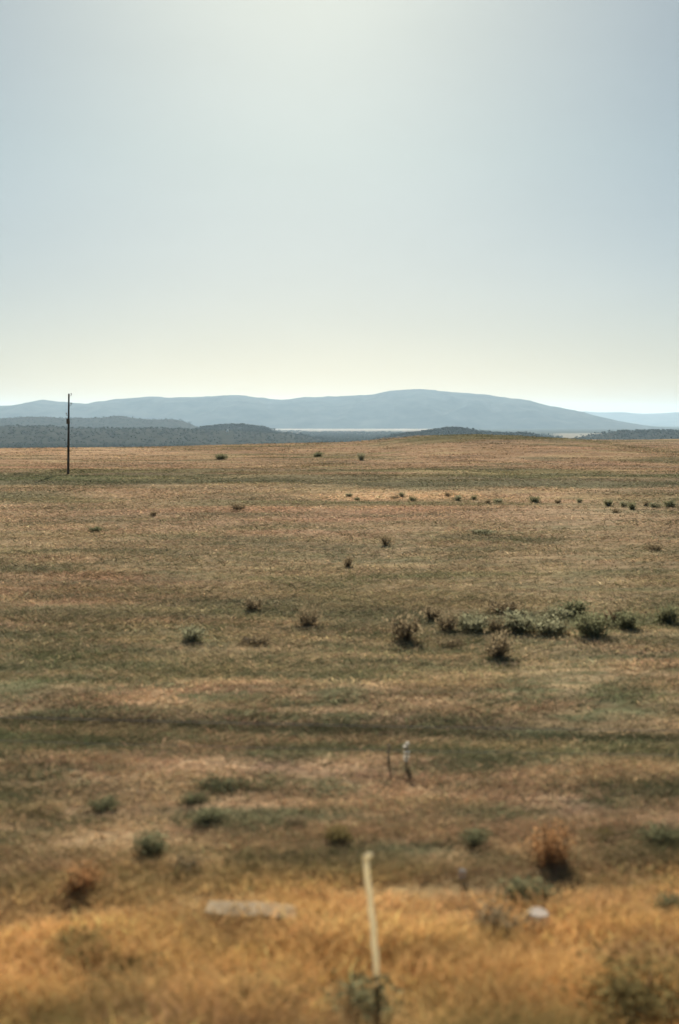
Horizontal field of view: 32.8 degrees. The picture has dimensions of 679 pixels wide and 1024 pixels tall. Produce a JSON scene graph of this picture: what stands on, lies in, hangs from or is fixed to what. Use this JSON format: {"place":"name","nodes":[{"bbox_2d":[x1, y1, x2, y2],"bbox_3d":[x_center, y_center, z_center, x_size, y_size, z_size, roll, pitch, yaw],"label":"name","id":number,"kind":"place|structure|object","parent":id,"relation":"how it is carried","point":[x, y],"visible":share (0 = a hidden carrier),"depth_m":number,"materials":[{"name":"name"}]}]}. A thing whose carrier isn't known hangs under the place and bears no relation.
{"place":"outdoors","nodes":[
{"label":"outdoors","id":0,"kind":"place"},
{"bbox_2d":[0,416,198,429],"bbox_3d":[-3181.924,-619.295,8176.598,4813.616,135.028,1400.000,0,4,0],"label":"mesa","id":1,"kind":"structure","parent":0,"point":[109,423],"depth_m":7887.41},
{"bbox_2d":[0,426,321,444],"bbox_3d":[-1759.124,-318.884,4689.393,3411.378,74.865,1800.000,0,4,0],"label":"wooded rise","id":2,"kind":"structure","parent":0,"point":[226,437],"depth_m":4207.46,"materials":[{"name":"plant"}]},
{"bbox_2d":[208,425,258,429],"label":"mesa","id":3,"kind":"structure","parent":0,"point":[231,427],"depth_m":5477.82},
{"bbox_2d":[0,426,678,1023],"bbox_3d":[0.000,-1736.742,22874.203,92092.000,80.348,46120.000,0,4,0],"label":"ground","id":4,"kind":"structure","parent":0,"point":[582,446],"depth_m":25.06,"materials":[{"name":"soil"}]},
{"bbox_2d":[66,393,71,473],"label":"utility pole","id":5,"kind":"object","parent":4,"relation":"on","point":[68,442],"visible":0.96,"depth_m":108.58,"materials":[{"name":"brown wood"}]},
{"bbox_2d":[41,917,122,974],"bbox_3d":[-2.429,4.079,10.892,0.783,0.304,1.019,-1,5,-12],"label":"shrub","id":6,"kind":"object","parent":4,"relation":"on","point":[62,939],"visible":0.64,"depth_m":10.82,"materials":[{"name":"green plant"}]},
{"bbox_2d":[51,852,120,895],"bbox_3d":[-2.727,3.910,12.357,0.674,0.377,0.819,1,4,7],"label":"shrub","id":7,"kind":"object","parent":4,"relation":"on","point":[82,874],"visible":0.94,"depth_m":12.31,"materials":[{"name":"orange plant"}]},
{"bbox_2d":[87,526,104,531],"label":"shrub","id":8,"kind":"object","parent":4,"relation":"on","point":[97,528],"visible":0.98,"depth_m":53.91,"materials":[{"name":"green plant"}]},
{"bbox_2d":[80,792,128,811],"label":"shrub","id":9,"kind":"object","parent":4,"relation":"on","point":[109,802],"visible":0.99,"depth_m":14.87,"materials":[{"name":"green plant"}]},
{"bbox_2d":[73,945,171,999],"bbox_3d":[-1.921,4.151,10.303,0.923,0.263,0.895,-1,4,-9],"label":"shrub","id":10,"kind":"object","parent":4,"relation":"on","point":[131,960],"visible":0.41,"depth_m":10.34,"materials":[{"name":"brown plant"}]},
{"bbox_2d":[129,823,173,857],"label":"shrub","id":11,"kind":"object","parent":4,"relation":"on","point":[145,842],"visible":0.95,"depth_m":13.29,"materials":[{"name":"green plant"}]},
{"bbox_2d":[163,849,203,872],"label":"shrub","id":12,"kind":"object","parent":4,"relation":"on","point":[179,859],"visible":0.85,"depth_m":12.87,"materials":[{"name":"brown plant"}]},
{"bbox_2d":[176,622,207,642],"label":"shrub","id":13,"kind":"object","parent":4,"relation":"on","point":[189,634],"visible":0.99,"depth_m":26.48,"materials":[{"name":"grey plant"}]},
{"bbox_2d":[174,789,219,804],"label":"shrub","id":14,"kind":"object","parent":4,"relation":"on","point":[192,797],"visible":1,"depth_m":15.12,"materials":[{"name":"green plant"}]},
{"bbox_2d":[186,803,239,825],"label":"shrub","id":15,"kind":"object","parent":4,"relation":"on","point":[214,815],"visible":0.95,"depth_m":14.34,"materials":[{"name":"green plant"}]},
{"bbox_2d":[210,453,228,459],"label":"shrub","id":16,"kind":"object","parent":4,"relation":"on","point":[221,456],"visible":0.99,"depth_m":158.01,"materials":[{"name":"green plant"}]},
{"bbox_2d":[189,772,258,794],"bbox_3d":[-1.556,3.682,15.649,0.974,0.144,0.859,1,5,11],"label":"shrub","id":17,"kind":"object","parent":4,"relation":"on","point":[218,784],"visible":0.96,"depth_m":15.61,"materials":[{"name":"green plant"}]},
{"bbox_2d":[229,503,247,508],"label":"shrub","id":18,"kind":"object","parent":4,"relation":"on","point":[237,506],"visible":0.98,"depth_m":65.65,"materials":[{"name":"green plant"}]},
{"bbox_2d":[204,901,297,923],"bbox_3d":[-0.888,4.125,11.640,0.921,0.260,0.310,2,9,3],"label":"concrete slab","id":19,"kind":"object","parent":4,"relation":"on","point":[233,909],"depth_m":11.60,"materials":[{"name":"grey concrete"}]},
{"bbox_2d":[242,595,265,610],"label":"shrub","id":20,"kind":"object","parent":4,"relation":"on","point":[252,604],"visible":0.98,"depth_m":30.79,"materials":[{"name":"brown plant"}]},
{"bbox_2d":[233,633,275,646],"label":"shrub","id":21,"kind":"object","parent":4,"relation":"on","point":[259,639],"visible":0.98,"depth_m":26.19,"materials":[{"name":"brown plant"}]},
{"bbox_2d":[191,967,319,1023],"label":"shrub","id":22,"kind":"object","parent":4,"relation":"on","point":[273,992],"visible":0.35,"depth_m":9.79,"materials":[{"name":"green plant"}]},
{"bbox_2d":[282,811,311,826],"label":"shrub","id":23,"kind":"object","parent":4,"relation":"on","point":[293,819],"visible":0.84,"depth_m":14.20,"materials":[{"name":"brown plant"}]},
{"bbox_2d":[0,430,597,447],"bbox_3d":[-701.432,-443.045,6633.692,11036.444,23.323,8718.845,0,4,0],"label":"wood","id":24,"kind":"object","parent":4,"relation":"on","point":[335,436],"visible":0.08,"depth_m":4683.33,"materials":[{"name":"green plant"}]},
{"bbox_2d":[294,604,323,627],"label":"shrub","id":25,"kind":"object","parent":4,"relation":"on","point":[306,618],"visible":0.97,"depth_m":28.34,"materials":[{"name":"brown plant"}]},
{"bbox_2d":[310,451,324,456],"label":"shrub","id":26,"kind":"object","parent":4,"relation":"on","point":[316,454],"visible":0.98,"depth_m":169.68,"materials":[{"name":"green plant"}]},
{"bbox_2d":[322,821,354,847],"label":"shrub","id":27,"kind":"object","parent":4,"relation":"on","point":[336,835],"visible":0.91,"depth_m":13.59,"materials":[{"name":"green plant"}]},
{"bbox_2d":[0,434,678,648],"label":"plain grass","id":28,"kind":"structure","parent":4,"relation":"on","point":[122,552],"depth_m":53.55,"materials":[{"name":"brown plant"}]},
{"bbox_2d":[0,415,678,444],"bbox_3d":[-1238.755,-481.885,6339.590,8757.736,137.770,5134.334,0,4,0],"label":"hill wood","id":29,"kind":"object","parent":4,"relation":"on","point":[255,428],"visible":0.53,"depth_m":4420.60,"materials":[{"name":"plant"}]},
{"bbox_2d":[0,716,678,754],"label":"wire fence","id":30,"kind":"object","parent":4,"relation":"on","point":[342,725],"visible":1,"depth_m":16.45,"materials":[{"name":"grey metal"}]},
{"bbox_2d":[342,554,353,566],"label":"shrub","id":31,"kind":"object","parent":4,"relation":"on","point":[346,564],"visible":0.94,"depth_m":40.76,"materials":[{"name":"brown plant"}]},
{"bbox_2d":[356,452,365,459],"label":"shrub","id":32,"kind":"object","parent":4,"relation":"on","point":[361,456],"visible":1,"depth_m":155.94,"materials":[{"name":"green plant"}]},
{"bbox_2d":[312,968,413,1023],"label":"shrub","id":33,"kind":"object","parent":4,"relation":"on","point":[362,998],"visible":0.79,"depth_m":9.71,"materials":[{"name":"green plant"}]},
{"bbox_2d":[363,852,380,990],"bbox_3d":[0.288,3.653,10.184,0.168,1.322,0.065,0,4,0],"label":"marker post","id":34,"kind":"object","parent":4,"relation":"on","point":[371,913],"visible":0.91,"depth_m":10.16,"materials":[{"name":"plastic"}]},
{"bbox_2d":[379,533,392,544],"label":"shrub","id":35,"kind":"object","parent":4,"relation":"on","point":[383,540],"visible":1,"depth_m":46.95,"materials":[{"name":"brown plant"}]},
{"bbox_2d":[387,744,390,765],"bbox_3d":[0.704,3.522,16.464,0.052,0.405,0.043,0,4,0],"label":"banded stake","id":36,"kind":"object","parent":4,"relation":"on","point":[388,753],"visible":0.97,"depth_m":16.45,"materials":[{"name":"brown wood"}]},
{"bbox_2d":[381,605,425,642],"bbox_3d":[1.468,2.614,26.497,1.049,0.828,1.211,0,4,4],"label":"shrub","id":37,"kind":"object","parent":4,"relation":"on","point":[403,629],"visible":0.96,"depth_m":26.38,"materials":[{"name":"brown plant"}]},
{"bbox_2d":[403,742,409,765],"bbox_3d":[0.952,3.507,16.417,0.105,0.450,0.088,0,4,0],"label":"banded stake","id":38,"kind":"object","parent":4,"relation":"on","point":[406,752],"visible":0.98,"depth_m":16.39,"materials":[{"name":"grey wood"}]},
{"bbox_2d":[421,604,444,619],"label":"shrub","id":39,"kind":"object","parent":4,"relation":"on","point":[430,613],"visible":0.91,"depth_m":29.34,"materials":[{"name":"brown plant"}]},
{"bbox_2d":[431,610,462,631],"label":"shrub","id":40,"kind":"object","parent":4,"relation":"on","point":[443,623],"visible":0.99,"depth_m":27.76,"materials":[{"name":"brown plant"}]},
{"bbox_2d":[428,635,465,646],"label":"shrub","id":41,"kind":"object","parent":4,"relation":"on","point":[457,641],"visible":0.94,"depth_m":25.84,"materials":[{"name":"brown plant"}]},
{"bbox_2d":[442,491,451,496],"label":"bush","id":42,"kind":"object","parent":4,"relation":"on","point":[446,494],"visible":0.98,"depth_m":79.71,"materials":[{"name":"brown plant"}]},
{"bbox_2d":[458,868,465,878],"bbox_3d":[1.339,3.943,12.568,0.098,0.110,0.073,5,17,8],"label":"flat stone","id":43,"kind":"object","parent":4,"relation":"on","point":[461,873],"visible":1,"depth_m":12.54,"materials":[{"name":"brown stone"}]},
{"bbox_2d":[449,823,493,846],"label":"shrub","id":44,"kind":"object","parent":4,"relation":"on","point":[472,835],"visible":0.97,"depth_m":13.64,"materials":[{"name":"green plant"}]},
{"bbox_2d":[452,611,497,631],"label":"shrub","id":45,"kind":"object","parent":4,"relation":"on","point":[476,624],"visible":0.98,"depth_m":27.68,"materials":[{"name":"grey plant"}]},
{"bbox_2d":[466,528,500,534],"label":"shrub","id":46,"kind":"object","parent":4,"relation":"on","point":[487,531],"visible":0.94,"depth_m":51.37,"materials":[{"name":"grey plant"}]},
{"bbox_2d":[492,497,502,502],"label":"bush","id":47,"kind":"object","parent":4,"relation":"on","point":[497,500],"visible":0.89,"depth_m":73.68,"materials":[{"name":"green plant"}]},
{"bbox_2d":[457,890,538,942],"bbox_3d":[1.548,4.001,11.316,0.691,0.363,0.785,-3,5,-31],"label":"shrub","id":48,"kind":"object","parent":4,"relation":"on","point":[499,912],"visible":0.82,"depth_m":11.29,"materials":[{"name":"brown plant"}]},
{"bbox_2d":[480,628,517,658],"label":"shrub","id":49,"kind":"object","parent":4,"relation":"on","point":[499,647],"visible":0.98,"depth_m":24.72,"materials":[{"name":"brown plant"}]},
{"bbox_2d":[484,615,513,632],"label":"shrub","id":50,"kind":"object","parent":4,"relation":"on","point":[494,626],"visible":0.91,"depth_m":27.75,"materials":[{"name":"brown plant"}]},
{"bbox_2d":[477,599,527,614],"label":"shrub","id":51,"kind":"object","parent":4,"relation":"on","point":[495,606],"visible":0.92,"depth_m":30.53,"materials":[{"name":"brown plant"}]},
{"bbox_2d":[495,607,544,633],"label":"shrub","id":52,"kind":"object","parent":4,"relation":"on","point":[518,623],"visible":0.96,"depth_m":27.62,"materials":[{"name":"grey plant"}]},
{"bbox_2d":[485,872,570,907],"bbox_3d":[2.030,3.978,12.095,0.898,0.266,0.686,3,5,34],"label":"shrub","id":53,"kind":"object","parent":4,"relation":"on","point":[525,888],"visible":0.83,"depth_m":12.09,"materials":[{"name":"green plant"}]},
{"bbox_2d":[527,496,541,502],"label":"bush","id":54,"kind":"object","parent":4,"relation":"on","point":[534,499],"visible":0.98,"depth_m":73.94,"materials":[{"name":"green plant"}]},
{"bbox_2d":[526,907,548,927],"bbox_3d":[1.972,4.023,11.460,0.232,0.115,0.212,5,17,8],"label":"flat stone","id":55,"kind":"object","parent":4,"relation":"on","point":[536,913],"visible":0.71,"depth_m":11.40,"materials":[{"name":"beige stone"}]},
{"bbox_2d":[528,614,571,635],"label":"shrub","id":56,"kind":"object","parent":4,"relation":"on","point":[552,628],"visible":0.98,"depth_m":27.33,"materials":[{"name":"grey plant"}]},
{"bbox_2d":[517,817,583,866],"bbox_3d":[2.371,3.763,13.063,0.716,0.589,0.665,-4,6,-41],"label":"shrub","id":57,"kind":"object","parent":4,"relation":"on","point":[551,851],"visible":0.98,"depth_m":13.03,"materials":[{"name":"orange plant"}]},
{"bbox_2d":[543,605,575,618],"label":"shrub","id":58,"kind":"object","parent":4,"relation":"on","point":[561,612],"visible":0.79,"depth_m":29.73,"materials":[{"name":"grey plant"}]},
{"bbox_2d":[553,595,595,616],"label":"shrub","id":59,"kind":"object","parent":4,"relation":"on","point":[579,605],"visible":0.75,"depth_m":30.13,"materials":[{"name":"green plant"}]},
{"bbox_2d":[563,608,613,637],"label":"shrub","id":60,"kind":"object","parent":4,"relation":"on","point":[594,627],"visible":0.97,"depth_m":26.88,"materials":[{"name":"green plant"}]},
{"bbox_2d":[581,824,617,840],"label":"shrub","id":61,"kind":"object","parent":4,"relation":"on","point":[605,831],"visible":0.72,"depth_m":13.90,"materials":[{"name":"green plant"}]},
{"bbox_2d":[603,498,612,505],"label":"bush","id":62,"kind":"object","parent":4,"relation":"on","point":[609,503],"visible":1,"depth_m":70.52,"materials":[{"name":"green plant"}]},
{"bbox_2d":[597,600,632,623],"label":"shrub","id":63,"kind":"object","parent":4,"relation":"on","point":[613,616],"visible":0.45,"depth_m":28.91,"materials":[{"name":"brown plant"}]},
{"bbox_2d":[562,942,678,1023],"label":"shrub","id":64,"kind":"object","parent":4,"relation":"on","point":[627,989],"visible":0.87,"depth_m":9.76,"materials":[{"name":"green plant"}]},
{"bbox_2d":[619,501,627,506],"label":"bush","id":65,"kind":"object","parent":4,"relation":"on","point":[622,503],"visible":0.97,"depth_m":69.72,"materials":[{"name":"green plant"}]},
{"bbox_2d":[607,605,647,629],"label":"shrub","id":66,"kind":"object","parent":4,"relation":"on","point":[627,621],"visible":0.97,"depth_m":27.98,"materials":[{"name":"green plant"}]},
{"bbox_2d":[626,502,636,509],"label":"bush","id":67,"kind":"object","parent":4,"relation":"on","point":[632,506],"visible":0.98,"depth_m":66.78,"materials":[{"name":"green plant"}]},
{"bbox_2d":[642,543,665,550],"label":"shrub","id":68,"kind":"object","parent":4,"relation":"on","point":[655,547],"visible":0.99,"depth_m":45.36,"materials":[{"name":"brown plant"}]},
{"bbox_2d":[632,819,678,847],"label":"shrub","id":69,"kind":"object","parent":4,"relation":"on","point":[656,834],"visible":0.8,"depth_m":13.73,"materials":[{"name":"green plant"}]},
{"bbox_2d":[647,501,663,507],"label":"bush","id":70,"kind":"object","parent":4,"relation":"on","point":[654,505],"visible":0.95,"depth_m":68.93,"materials":[{"name":"green plant"}]},
{"bbox_2d":[646,889,678,911],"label":"shrub","id":71,"kind":"object","parent":4,"relation":"on","point":[666,899],"visible":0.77,"depth_m":11.86,"materials":[{"name":"green plant"}]},
{"bbox_2d":[647,600,678,623],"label":"shrub","id":72,"kind":"object","parent":4,"relation":"on","point":[668,613],"visible":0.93,"depth_m":28.96,"materials":[{"name":"green plant"}]},
{"bbox_2d":[662,498,678,506],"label":"bush","id":73,"kind":"object","parent":4,"relation":"on","point":[669,503],"visible":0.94,"depth_m":69.40,"materials":[{"name":"green plant"}]},
{"bbox_2d":[0,817,678,1023],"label":"bank grass","id":74,"kind":"structure","parent":0,"point":[148,1003],"depth_m":10.62,"materials":[{"name":"yellow plant"}]},
{"bbox_2d":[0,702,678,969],"bbox_3d":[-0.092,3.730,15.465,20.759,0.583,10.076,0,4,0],"label":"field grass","id":75,"kind":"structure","parent":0,"point":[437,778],"depth_m":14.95,"materials":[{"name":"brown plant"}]},
{"bbox_2d":[0,389,678,428],"bbox_3d":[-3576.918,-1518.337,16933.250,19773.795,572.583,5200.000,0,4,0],"label":"mountain","id":76,"kind":"structure","parent":0,"point":[413,409],"depth_m":15269.12,"materials":[{"name":"blue stone"}]},
{"bbox_2d":[0,0,678,413],"label":"sky","id":77,"kind":"structure","parent":0,"point":[270,199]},
{"bbox_2d":[396,429,528,436],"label":"mesa","id":78,"kind":"structure","parent":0,"point":[454,432],"depth_m":4190.89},
{"bbox_2d":[576,430,678,439],"bbox_3d":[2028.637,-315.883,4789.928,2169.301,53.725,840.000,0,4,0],"label":"mesa","id":79,"kind":"structure","parent":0,"point":[658,436],"depth_m":4596.80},
{"bbox_2d":[584,411,678,425],"bbox_3d":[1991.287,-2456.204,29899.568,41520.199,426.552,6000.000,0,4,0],"label":"mountain","id":80,"kind":"structure","parent":0,"point":[664,419],"depth_m":28280.53,"materials":[{"name":"blue stone"}]}
]}

